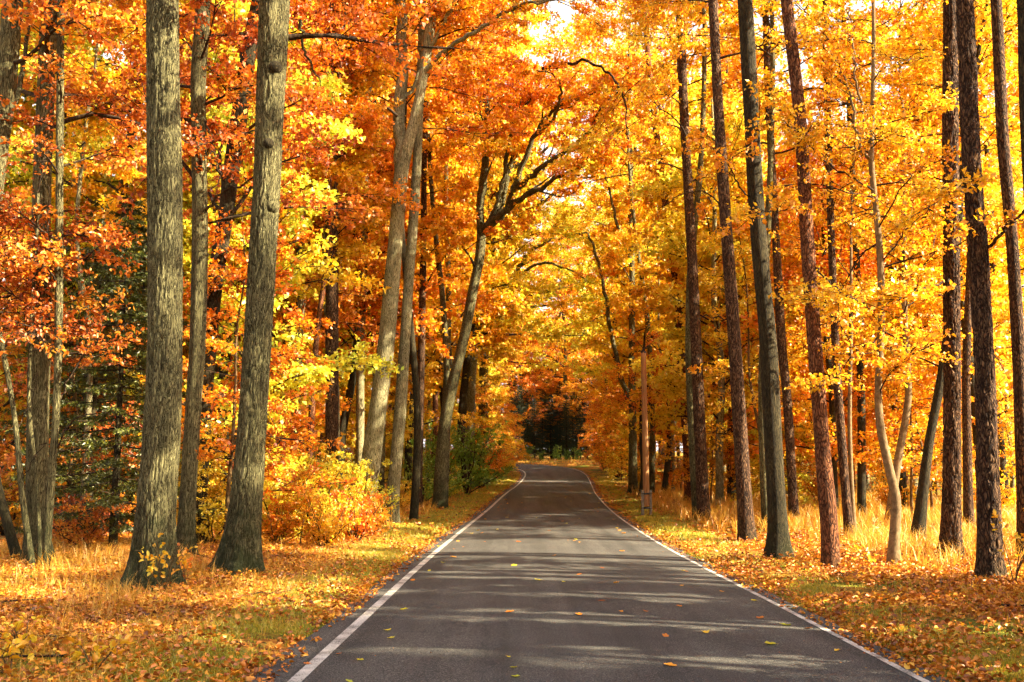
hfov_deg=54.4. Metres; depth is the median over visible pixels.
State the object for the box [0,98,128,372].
beech tree
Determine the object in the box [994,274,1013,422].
maple tree
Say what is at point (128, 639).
seedling
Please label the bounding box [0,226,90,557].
young oak
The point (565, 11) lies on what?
sky
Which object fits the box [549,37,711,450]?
canopy oak
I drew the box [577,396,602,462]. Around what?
young beech
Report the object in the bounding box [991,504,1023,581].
seedling
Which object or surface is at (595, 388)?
beech tree
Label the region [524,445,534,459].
shrub
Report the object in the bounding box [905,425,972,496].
young maple
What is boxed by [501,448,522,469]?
shrub
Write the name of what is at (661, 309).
canopy oak
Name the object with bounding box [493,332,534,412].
beech tree
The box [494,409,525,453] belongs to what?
young beech
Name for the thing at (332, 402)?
pine tree
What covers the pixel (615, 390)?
young beech
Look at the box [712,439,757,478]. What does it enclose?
young beech
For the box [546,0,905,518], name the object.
canopy oak
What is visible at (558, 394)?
spruce tree
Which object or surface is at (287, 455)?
young maple
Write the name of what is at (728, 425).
beech tree
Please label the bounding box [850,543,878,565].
seedling
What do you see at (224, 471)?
shrub
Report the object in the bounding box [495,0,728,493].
canopy oak
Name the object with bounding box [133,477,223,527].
shrub
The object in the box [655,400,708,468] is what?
beech tree
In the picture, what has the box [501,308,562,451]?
beech tree
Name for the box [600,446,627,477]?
shrub
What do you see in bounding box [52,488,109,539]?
shrub
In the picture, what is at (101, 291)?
spruce tree
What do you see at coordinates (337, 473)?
shrub
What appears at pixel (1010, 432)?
slim pine
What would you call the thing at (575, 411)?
spruce tree
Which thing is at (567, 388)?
beech tree
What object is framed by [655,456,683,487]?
shrub
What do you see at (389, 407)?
beech tree
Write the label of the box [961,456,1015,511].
shrub
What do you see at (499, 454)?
shrub
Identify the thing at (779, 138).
slim pine
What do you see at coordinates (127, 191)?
oak tree
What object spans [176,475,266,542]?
shrub
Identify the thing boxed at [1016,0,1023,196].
oak tree
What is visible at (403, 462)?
young maple
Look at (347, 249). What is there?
oak tree
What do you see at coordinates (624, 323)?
maple tree
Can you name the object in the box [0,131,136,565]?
young oak
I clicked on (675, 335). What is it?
maple tree
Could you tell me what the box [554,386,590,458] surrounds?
spruce tree
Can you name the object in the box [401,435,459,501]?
shrub
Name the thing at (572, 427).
spruce tree
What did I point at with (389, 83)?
canopy oak
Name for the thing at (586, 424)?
spruce tree
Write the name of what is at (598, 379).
maple tree
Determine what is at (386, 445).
young beech
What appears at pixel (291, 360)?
maple tree
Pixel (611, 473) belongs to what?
young maple
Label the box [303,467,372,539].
shrub
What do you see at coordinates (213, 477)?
shrub
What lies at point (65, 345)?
spruce tree
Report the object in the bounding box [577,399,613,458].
young beech
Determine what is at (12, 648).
seedling
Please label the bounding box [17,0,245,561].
oak tree
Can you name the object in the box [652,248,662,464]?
beech tree
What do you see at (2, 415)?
young maple
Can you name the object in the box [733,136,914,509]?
beech tree
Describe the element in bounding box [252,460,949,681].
road
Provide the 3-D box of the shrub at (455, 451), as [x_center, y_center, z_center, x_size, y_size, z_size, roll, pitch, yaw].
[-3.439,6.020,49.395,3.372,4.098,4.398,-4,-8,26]
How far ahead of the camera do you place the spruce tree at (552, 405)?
126.61 m
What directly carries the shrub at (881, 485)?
on the ground at (584, 466)
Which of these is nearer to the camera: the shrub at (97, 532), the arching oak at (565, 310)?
the shrub at (97, 532)
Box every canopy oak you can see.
[0,0,144,299]
[0,0,317,482]
[65,0,392,517]
[92,1,368,334]
[231,0,563,519]
[278,49,498,488]
[315,0,504,497]
[339,0,545,502]
[339,0,603,401]
[350,108,548,350]
[365,64,533,407]
[390,102,527,406]
[427,0,609,487]
[452,165,556,438]
[452,250,541,445]
[488,133,588,474]
[491,242,543,415]
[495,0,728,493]
[507,213,587,412]
[514,194,601,457]
[537,131,663,476]
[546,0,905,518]
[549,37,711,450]
[568,199,651,470]
[575,150,676,356]
[613,0,929,528]
[618,18,848,502]
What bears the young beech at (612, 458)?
on the ground at (584, 466)
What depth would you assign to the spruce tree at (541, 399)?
121.67 m
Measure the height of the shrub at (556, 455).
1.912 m
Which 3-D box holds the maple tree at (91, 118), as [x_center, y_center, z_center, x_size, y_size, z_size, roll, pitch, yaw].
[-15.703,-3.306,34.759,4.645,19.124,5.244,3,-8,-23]
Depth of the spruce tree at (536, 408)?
130.73 m
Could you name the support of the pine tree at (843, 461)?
on the ground at (584, 466)
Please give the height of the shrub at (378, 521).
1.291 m
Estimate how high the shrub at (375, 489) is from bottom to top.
2.176 m
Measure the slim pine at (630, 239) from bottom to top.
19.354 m
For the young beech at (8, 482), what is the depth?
32.05 m
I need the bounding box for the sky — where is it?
[3,0,1023,451]
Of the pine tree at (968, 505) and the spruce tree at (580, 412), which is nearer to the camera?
the pine tree at (968, 505)
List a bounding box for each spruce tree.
[0,194,183,531]
[0,229,144,509]
[10,195,224,548]
[15,197,233,522]
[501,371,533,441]
[508,387,535,455]
[512,374,547,454]
[517,385,543,455]
[523,399,547,457]
[528,366,561,456]
[529,381,560,458]
[530,349,563,457]
[536,394,564,457]
[541,382,576,456]
[553,396,577,455]
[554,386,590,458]
[556,379,590,450]
[567,386,597,458]
[569,404,589,459]
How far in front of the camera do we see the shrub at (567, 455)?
112.14 m
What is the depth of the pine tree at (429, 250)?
43.44 m
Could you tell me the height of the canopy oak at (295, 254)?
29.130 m
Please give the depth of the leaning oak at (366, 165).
39.09 m
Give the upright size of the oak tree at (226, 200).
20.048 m
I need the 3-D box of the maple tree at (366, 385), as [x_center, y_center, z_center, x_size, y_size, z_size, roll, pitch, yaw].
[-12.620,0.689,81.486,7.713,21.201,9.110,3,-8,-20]
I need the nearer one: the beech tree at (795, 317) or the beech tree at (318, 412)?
the beech tree at (318, 412)
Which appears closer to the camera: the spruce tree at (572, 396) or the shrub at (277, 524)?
the shrub at (277, 524)
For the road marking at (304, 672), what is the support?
on the road
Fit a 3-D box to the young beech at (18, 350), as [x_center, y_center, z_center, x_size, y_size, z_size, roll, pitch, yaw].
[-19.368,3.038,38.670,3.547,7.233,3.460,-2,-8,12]
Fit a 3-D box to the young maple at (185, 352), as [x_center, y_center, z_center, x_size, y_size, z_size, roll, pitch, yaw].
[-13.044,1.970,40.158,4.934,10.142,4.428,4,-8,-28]
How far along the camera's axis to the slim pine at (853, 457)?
56.78 m
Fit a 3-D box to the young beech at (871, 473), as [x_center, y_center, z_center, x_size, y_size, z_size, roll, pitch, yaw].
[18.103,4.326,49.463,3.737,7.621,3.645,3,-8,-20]
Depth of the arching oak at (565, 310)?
72.97 m
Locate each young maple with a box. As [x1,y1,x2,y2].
[0,383,25,492]
[123,300,219,451]
[140,305,232,440]
[176,394,234,534]
[262,424,309,542]
[264,425,316,532]
[285,419,343,522]
[301,394,354,487]
[321,424,365,475]
[330,432,382,505]
[385,434,424,483]
[385,435,428,476]
[450,354,518,452]
[492,416,518,472]
[596,377,655,442]
[603,435,637,480]
[651,379,715,489]
[670,192,839,453]
[727,377,856,496]
[730,420,817,508]
[750,422,809,492]
[866,322,974,510]
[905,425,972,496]
[906,409,975,494]
[961,350,1015,490]
[973,405,1015,495]
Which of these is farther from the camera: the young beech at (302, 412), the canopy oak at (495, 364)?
the canopy oak at (495, 364)
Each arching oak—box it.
[409,37,666,508]
[463,213,628,480]
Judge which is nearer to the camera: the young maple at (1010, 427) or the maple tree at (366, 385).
the young maple at (1010, 427)
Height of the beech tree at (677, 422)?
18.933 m
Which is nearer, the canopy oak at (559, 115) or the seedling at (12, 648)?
the seedling at (12, 648)
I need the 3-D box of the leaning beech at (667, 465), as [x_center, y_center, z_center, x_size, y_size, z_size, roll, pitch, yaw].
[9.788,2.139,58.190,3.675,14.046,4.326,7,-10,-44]
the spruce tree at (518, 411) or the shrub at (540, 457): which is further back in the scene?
the spruce tree at (518, 411)
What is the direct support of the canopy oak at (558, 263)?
on the ground at (584, 466)
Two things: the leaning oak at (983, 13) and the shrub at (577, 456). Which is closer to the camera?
the leaning oak at (983, 13)
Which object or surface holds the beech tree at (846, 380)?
on the ground at (584, 466)
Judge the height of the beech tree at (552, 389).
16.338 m
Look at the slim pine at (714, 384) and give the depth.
58.65 m
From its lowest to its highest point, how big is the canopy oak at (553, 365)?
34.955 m
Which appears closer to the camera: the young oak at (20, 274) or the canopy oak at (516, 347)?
the young oak at (20, 274)
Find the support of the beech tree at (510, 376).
on the ground at (584, 466)
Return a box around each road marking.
[287,468,525,681]
[534,464,929,681]
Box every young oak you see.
[0,0,146,567]
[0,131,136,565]
[0,186,105,568]
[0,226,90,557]
[0,265,146,523]
[315,405,355,461]
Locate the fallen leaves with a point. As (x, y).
(952, 575)
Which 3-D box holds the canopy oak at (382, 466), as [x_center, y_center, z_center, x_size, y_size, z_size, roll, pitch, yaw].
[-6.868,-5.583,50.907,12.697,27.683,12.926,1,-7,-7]
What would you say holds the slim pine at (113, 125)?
on the ground at (584, 466)
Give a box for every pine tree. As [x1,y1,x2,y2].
[287,0,408,496]
[363,53,479,506]
[620,0,765,521]
[623,11,710,502]
[635,0,822,541]
[703,0,851,523]
[717,0,921,569]
[737,0,931,535]
[778,0,917,517]
[859,0,965,558]
[881,0,1023,580]
[889,2,1019,527]
[990,0,1023,553]
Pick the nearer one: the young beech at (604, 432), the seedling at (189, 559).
the seedling at (189, 559)
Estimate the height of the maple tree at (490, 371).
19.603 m
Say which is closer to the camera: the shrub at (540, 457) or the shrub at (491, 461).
the shrub at (491, 461)
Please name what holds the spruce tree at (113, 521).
on the ground at (584, 466)
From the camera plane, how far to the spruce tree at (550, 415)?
119.04 m
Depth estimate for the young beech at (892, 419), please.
30.57 m
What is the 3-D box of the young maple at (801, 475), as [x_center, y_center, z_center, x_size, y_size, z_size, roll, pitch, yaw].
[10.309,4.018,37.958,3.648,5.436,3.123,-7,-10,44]
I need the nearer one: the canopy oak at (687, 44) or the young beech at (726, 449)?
the canopy oak at (687, 44)
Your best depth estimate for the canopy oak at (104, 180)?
31.45 m
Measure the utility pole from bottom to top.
6.759 m
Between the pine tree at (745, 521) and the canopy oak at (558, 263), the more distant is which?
the canopy oak at (558, 263)
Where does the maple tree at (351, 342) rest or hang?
on the ground at (584, 466)
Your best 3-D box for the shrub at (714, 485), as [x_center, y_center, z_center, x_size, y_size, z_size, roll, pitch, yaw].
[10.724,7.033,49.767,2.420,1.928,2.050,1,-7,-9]
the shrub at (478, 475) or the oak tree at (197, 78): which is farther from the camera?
the shrub at (478, 475)
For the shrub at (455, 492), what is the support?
on the ground at (584, 466)
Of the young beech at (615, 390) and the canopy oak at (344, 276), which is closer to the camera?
the canopy oak at (344, 276)
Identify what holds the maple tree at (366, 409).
on the ground at (584, 466)
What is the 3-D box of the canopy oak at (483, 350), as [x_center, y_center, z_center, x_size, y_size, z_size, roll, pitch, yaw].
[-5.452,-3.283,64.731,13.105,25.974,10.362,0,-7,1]
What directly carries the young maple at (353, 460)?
on the ground at (584, 466)
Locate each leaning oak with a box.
[283,33,392,362]
[823,0,1023,538]
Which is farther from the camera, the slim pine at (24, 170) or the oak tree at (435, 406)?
the oak tree at (435, 406)
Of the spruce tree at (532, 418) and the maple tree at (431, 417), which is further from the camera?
the spruce tree at (532, 418)
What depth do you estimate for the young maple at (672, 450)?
52.78 m
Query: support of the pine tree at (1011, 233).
on the ground at (584, 466)
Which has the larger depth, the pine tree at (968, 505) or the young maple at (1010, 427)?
the young maple at (1010, 427)
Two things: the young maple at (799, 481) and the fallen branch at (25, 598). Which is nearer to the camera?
the fallen branch at (25, 598)
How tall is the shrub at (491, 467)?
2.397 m
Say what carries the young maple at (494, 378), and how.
on the ground at (584, 466)
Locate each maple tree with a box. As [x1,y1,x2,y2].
[0,0,138,410]
[0,263,21,422]
[5,30,116,426]
[106,0,403,438]
[186,298,319,458]
[212,329,352,489]
[218,236,393,452]
[303,215,427,445]
[342,278,393,466]
[349,294,472,476]
[364,170,493,493]
[389,333,480,482]
[427,330,521,444]
[581,314,619,440]
[590,257,708,441]
[597,165,708,485]
[603,328,680,447]
[615,57,820,506]
[621,12,844,422]
[647,194,792,440]
[855,0,1023,500]
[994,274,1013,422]
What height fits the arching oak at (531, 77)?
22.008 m
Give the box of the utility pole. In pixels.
[641,346,651,514]
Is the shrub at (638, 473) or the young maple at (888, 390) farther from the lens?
the shrub at (638, 473)
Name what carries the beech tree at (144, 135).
on the ground at (584, 466)
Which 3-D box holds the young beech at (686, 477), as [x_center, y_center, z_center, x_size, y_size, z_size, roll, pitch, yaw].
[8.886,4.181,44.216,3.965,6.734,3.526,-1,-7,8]
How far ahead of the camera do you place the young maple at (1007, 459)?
45.78 m
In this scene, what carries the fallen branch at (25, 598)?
on the fallen leaves
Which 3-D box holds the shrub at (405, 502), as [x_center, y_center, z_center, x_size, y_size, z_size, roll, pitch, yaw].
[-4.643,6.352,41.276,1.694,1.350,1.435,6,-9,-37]
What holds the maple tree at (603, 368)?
on the ground at (584, 466)
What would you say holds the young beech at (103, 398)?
on the ground at (584, 466)
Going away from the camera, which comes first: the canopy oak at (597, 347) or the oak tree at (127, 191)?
the oak tree at (127, 191)
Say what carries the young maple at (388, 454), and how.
on the ground at (584, 466)
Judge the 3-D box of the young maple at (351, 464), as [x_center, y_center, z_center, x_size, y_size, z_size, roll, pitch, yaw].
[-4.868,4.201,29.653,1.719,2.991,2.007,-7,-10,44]
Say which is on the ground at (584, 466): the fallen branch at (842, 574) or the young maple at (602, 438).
the young maple at (602, 438)
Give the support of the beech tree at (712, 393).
on the ground at (584, 466)
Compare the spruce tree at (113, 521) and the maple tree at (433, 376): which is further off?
the maple tree at (433, 376)
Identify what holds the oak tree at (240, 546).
on the ground at (584, 466)
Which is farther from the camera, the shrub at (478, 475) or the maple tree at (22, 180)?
the shrub at (478, 475)
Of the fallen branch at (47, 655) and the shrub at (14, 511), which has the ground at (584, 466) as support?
the shrub at (14, 511)
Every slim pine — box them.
[8,126,83,188]
[64,59,143,197]
[116,103,144,217]
[283,0,422,518]
[339,174,406,374]
[617,164,684,492]
[668,141,716,393]
[724,75,828,494]
[820,251,855,488]
[877,43,1006,506]
[965,90,1023,500]
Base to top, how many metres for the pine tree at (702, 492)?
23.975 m
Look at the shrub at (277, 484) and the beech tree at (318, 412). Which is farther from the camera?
the beech tree at (318, 412)
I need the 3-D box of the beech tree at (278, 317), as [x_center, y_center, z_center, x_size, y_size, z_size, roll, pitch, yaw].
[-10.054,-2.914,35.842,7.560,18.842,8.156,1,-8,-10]
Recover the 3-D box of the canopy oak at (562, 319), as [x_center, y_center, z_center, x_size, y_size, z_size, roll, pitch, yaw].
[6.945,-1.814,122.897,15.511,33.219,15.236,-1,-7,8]
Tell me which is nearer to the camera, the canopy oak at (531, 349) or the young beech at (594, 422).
the young beech at (594, 422)
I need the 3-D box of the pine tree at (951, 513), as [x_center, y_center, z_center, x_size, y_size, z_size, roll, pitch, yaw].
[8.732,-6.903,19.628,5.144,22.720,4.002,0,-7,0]
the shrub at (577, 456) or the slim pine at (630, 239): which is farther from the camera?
the shrub at (577, 456)
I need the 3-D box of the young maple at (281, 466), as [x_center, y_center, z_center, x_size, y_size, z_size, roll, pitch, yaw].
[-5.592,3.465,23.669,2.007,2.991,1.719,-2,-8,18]
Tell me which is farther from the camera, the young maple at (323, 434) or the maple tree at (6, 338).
the maple tree at (6, 338)
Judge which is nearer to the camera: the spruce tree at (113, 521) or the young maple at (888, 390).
the spruce tree at (113, 521)
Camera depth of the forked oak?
31.90 m
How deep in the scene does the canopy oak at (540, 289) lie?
62.25 m
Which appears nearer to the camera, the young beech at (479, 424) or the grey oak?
the grey oak
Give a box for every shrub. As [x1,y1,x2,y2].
[0,470,25,535]
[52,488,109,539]
[52,493,123,546]
[55,458,130,515]
[76,492,136,536]
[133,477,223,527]
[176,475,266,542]
[177,456,230,522]
[209,454,297,527]
[262,459,340,542]
[262,494,302,545]
[264,451,351,536]
[267,451,347,516]
[289,485,371,546]
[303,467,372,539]
[312,458,405,528]
[328,486,388,542]
[349,491,393,533]
[381,480,411,507]
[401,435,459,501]
[406,424,474,497]
[426,415,515,493]
[429,467,469,497]
[453,429,512,487]
[477,457,499,476]
[491,444,508,474]
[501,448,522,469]
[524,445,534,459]
[536,449,544,460]
[549,444,562,459]
[561,449,571,459]
[570,448,584,459]
[588,441,609,469]
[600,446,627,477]
[624,455,659,484]
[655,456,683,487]
[708,467,726,495]
[796,460,840,503]
[867,457,934,505]
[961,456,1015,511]
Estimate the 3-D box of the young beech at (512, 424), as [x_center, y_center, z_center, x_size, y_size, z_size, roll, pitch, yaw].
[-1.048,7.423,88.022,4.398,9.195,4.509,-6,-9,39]
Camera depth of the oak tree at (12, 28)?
17.50 m
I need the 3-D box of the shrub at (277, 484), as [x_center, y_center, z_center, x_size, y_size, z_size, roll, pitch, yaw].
[-5.204,3.662,22.546,2.642,2.176,2.042,1,-7,-9]
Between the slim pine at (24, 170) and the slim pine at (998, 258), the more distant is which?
the slim pine at (24, 170)
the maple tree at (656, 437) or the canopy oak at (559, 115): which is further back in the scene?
the maple tree at (656, 437)
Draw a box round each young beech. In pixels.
[0,346,67,483]
[0,372,73,491]
[97,349,142,503]
[106,169,361,527]
[220,309,353,506]
[231,364,316,482]
[267,446,331,542]
[385,405,412,467]
[423,399,455,464]
[450,371,512,470]
[454,422,496,472]
[476,370,526,462]
[492,383,532,454]
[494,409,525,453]
[501,410,532,460]
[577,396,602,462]
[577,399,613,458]
[578,383,638,464]
[583,359,661,479]
[593,380,660,472]
[599,297,678,496]
[669,364,756,504]
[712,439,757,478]
[748,370,839,487]
[788,0,1010,523]
[830,275,1011,517]
[837,345,942,483]
[837,373,921,479]
[932,345,1015,485]
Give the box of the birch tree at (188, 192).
[179,0,254,269]
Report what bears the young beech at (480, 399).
on the ground at (584, 466)
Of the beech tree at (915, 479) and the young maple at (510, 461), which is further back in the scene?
the young maple at (510, 461)
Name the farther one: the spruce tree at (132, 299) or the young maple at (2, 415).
the young maple at (2, 415)
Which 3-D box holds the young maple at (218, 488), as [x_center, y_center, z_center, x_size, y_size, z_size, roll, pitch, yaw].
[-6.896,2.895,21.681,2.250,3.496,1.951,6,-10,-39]
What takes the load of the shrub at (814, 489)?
on the ground at (584, 466)
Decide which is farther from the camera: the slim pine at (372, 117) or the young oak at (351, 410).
the young oak at (351, 410)
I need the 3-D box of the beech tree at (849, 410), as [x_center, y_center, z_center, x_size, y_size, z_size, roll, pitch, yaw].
[8.915,-1.167,25.549,4.329,12.873,4.344,0,-7,0]
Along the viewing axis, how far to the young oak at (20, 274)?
16.92 m
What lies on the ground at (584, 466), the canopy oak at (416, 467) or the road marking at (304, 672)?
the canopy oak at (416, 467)
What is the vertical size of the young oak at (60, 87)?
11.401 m
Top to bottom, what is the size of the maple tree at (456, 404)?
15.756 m
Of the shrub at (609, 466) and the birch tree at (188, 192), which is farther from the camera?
the shrub at (609, 466)
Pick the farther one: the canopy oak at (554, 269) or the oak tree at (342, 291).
the canopy oak at (554, 269)
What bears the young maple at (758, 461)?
on the ground at (584, 466)
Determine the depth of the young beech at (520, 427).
96.37 m
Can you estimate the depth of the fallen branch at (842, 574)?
15.60 m
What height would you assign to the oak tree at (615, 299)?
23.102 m
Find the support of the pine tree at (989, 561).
on the ground at (584, 466)
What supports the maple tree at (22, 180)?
on the ground at (584, 466)
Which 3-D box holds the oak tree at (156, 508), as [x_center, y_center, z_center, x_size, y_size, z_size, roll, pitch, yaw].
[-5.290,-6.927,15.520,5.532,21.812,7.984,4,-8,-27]
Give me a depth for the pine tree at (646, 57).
48.20 m
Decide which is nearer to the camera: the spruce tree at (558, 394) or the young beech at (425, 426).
the young beech at (425, 426)
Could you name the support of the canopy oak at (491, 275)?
on the ground at (584, 466)
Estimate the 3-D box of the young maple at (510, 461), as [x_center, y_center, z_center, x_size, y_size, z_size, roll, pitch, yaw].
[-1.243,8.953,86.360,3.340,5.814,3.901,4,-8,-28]
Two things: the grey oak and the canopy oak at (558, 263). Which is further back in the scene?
the canopy oak at (558, 263)
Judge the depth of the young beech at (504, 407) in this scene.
79.88 m
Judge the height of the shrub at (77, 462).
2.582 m
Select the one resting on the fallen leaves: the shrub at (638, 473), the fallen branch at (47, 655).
the fallen branch at (47, 655)
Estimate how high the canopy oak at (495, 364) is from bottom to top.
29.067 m
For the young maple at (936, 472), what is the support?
on the ground at (584, 466)
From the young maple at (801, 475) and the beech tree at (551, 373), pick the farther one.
the beech tree at (551, 373)
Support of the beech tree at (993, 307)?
on the ground at (584, 466)
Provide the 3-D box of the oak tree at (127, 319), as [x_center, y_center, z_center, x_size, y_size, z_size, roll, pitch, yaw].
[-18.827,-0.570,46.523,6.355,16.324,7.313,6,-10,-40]
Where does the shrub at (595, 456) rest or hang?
on the ground at (584, 466)
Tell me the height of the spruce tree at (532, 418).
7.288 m
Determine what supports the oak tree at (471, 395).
on the ground at (584, 466)
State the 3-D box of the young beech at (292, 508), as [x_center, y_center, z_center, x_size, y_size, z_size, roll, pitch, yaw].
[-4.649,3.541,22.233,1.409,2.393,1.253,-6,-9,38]
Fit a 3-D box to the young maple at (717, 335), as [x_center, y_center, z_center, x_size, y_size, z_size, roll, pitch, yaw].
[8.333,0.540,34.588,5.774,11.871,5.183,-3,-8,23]
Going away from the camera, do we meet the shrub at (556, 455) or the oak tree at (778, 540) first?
the oak tree at (778, 540)
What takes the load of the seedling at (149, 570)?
on the ground at (584, 466)
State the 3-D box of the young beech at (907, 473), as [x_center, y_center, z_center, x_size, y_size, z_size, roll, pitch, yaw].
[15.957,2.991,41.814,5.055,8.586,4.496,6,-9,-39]
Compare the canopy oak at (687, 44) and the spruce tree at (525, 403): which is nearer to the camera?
the canopy oak at (687, 44)
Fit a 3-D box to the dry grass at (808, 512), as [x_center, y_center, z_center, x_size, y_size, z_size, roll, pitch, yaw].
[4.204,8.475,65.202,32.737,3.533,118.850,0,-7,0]
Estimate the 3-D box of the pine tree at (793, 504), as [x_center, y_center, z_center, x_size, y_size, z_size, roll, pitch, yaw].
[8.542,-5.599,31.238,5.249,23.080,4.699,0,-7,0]
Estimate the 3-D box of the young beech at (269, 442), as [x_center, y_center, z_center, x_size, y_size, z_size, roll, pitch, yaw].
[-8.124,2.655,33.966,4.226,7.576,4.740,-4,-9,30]
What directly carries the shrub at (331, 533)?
on the ground at (584, 466)
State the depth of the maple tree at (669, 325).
49.37 m
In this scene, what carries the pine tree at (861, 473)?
on the ground at (584, 466)
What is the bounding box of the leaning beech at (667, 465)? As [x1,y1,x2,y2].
[654,286,710,490]
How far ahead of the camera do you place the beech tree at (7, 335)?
59.14 m
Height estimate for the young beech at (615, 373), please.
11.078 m
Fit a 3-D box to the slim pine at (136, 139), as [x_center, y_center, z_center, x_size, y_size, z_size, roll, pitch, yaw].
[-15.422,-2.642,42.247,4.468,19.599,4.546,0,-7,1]
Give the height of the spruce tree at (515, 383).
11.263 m
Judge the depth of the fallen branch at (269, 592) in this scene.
13.32 m
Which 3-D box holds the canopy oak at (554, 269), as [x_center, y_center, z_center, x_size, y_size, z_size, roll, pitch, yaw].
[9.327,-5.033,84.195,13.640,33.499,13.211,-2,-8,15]
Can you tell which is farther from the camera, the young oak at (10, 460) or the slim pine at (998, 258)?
the slim pine at (998, 258)
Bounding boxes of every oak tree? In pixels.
[0,0,145,208]
[11,0,181,528]
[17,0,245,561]
[54,0,386,556]
[63,168,145,428]
[111,0,362,545]
[115,0,303,510]
[116,0,187,592]
[205,0,499,576]
[235,1,378,463]
[290,5,389,463]
[339,113,442,485]
[415,193,483,481]
[466,65,636,486]
[575,116,671,493]
[680,0,822,558]
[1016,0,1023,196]
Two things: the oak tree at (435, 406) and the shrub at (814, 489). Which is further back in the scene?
the oak tree at (435, 406)
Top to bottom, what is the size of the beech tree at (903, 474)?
18.151 m
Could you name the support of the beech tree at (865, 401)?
on the ground at (584, 466)
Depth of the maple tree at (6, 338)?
62.34 m
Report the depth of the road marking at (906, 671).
11.61 m
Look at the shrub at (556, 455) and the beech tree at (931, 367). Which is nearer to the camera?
the beech tree at (931, 367)
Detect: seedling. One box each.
[0,612,43,654]
[0,635,34,677]
[66,633,135,670]
[134,533,202,593]
[177,543,192,580]
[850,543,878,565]
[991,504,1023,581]
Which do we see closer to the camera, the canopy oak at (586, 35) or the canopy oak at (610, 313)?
the canopy oak at (586, 35)
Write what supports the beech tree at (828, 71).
on the ground at (584, 466)
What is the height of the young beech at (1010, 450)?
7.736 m
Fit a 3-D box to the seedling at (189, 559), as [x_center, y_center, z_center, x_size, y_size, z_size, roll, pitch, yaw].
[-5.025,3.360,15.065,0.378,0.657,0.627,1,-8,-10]
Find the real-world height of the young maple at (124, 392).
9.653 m
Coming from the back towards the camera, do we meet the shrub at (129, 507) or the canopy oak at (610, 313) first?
the canopy oak at (610, 313)
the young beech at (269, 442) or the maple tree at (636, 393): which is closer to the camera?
the young beech at (269, 442)
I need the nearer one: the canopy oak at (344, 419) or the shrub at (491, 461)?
the canopy oak at (344, 419)
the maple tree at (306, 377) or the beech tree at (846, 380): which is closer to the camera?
the maple tree at (306, 377)
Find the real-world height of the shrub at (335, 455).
2.410 m
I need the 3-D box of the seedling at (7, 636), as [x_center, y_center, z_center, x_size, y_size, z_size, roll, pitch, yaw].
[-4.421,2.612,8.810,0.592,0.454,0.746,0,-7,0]
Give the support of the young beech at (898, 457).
on the ground at (584, 466)
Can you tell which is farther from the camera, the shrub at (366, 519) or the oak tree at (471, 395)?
the oak tree at (471, 395)
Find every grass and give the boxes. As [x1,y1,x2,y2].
[0,456,1023,681]
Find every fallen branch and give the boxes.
[0,648,66,657]
[2,591,55,602]
[243,586,293,596]
[834,571,854,575]
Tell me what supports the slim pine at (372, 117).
on the ground at (584, 466)
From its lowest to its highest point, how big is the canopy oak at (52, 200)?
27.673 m
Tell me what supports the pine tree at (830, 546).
on the ground at (584, 466)
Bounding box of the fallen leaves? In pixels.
[0,472,1023,681]
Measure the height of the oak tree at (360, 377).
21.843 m
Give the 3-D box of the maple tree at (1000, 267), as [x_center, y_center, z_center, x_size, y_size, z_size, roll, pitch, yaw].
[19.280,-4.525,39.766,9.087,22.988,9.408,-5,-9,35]
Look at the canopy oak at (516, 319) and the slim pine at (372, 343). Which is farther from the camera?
the canopy oak at (516, 319)
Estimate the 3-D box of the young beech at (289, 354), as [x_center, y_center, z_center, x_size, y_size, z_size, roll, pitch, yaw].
[-5.926,0.467,21.413,4.213,8.592,4.110,6,-10,-41]
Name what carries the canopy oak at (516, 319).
on the ground at (584, 466)
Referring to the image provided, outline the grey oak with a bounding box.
[366,0,516,523]
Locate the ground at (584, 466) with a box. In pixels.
[0,451,1023,681]
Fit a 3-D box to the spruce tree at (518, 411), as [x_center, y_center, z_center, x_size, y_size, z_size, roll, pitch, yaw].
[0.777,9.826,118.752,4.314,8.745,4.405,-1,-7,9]
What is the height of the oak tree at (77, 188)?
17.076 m
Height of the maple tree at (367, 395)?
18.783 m
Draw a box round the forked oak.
[331,0,616,515]
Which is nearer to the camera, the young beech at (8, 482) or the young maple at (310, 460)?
the young maple at (310, 460)
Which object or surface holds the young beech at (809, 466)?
on the ground at (584, 466)
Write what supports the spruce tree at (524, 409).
on the ground at (584, 466)
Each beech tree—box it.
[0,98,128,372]
[0,168,50,419]
[70,4,282,356]
[144,134,324,472]
[181,146,351,445]
[353,339,431,479]
[457,367,515,412]
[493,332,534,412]
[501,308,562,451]
[526,345,582,441]
[530,345,582,454]
[551,288,598,456]
[560,236,620,455]
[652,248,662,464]
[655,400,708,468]
[676,212,744,479]
[678,306,798,445]
[708,182,856,468]
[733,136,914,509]
[739,0,1001,565]
[766,51,939,531]
[781,168,863,406]
[795,220,876,493]
[802,63,1011,507]
[809,100,1004,500]
[818,170,898,491]
[853,0,1023,480]
[868,118,1022,500]

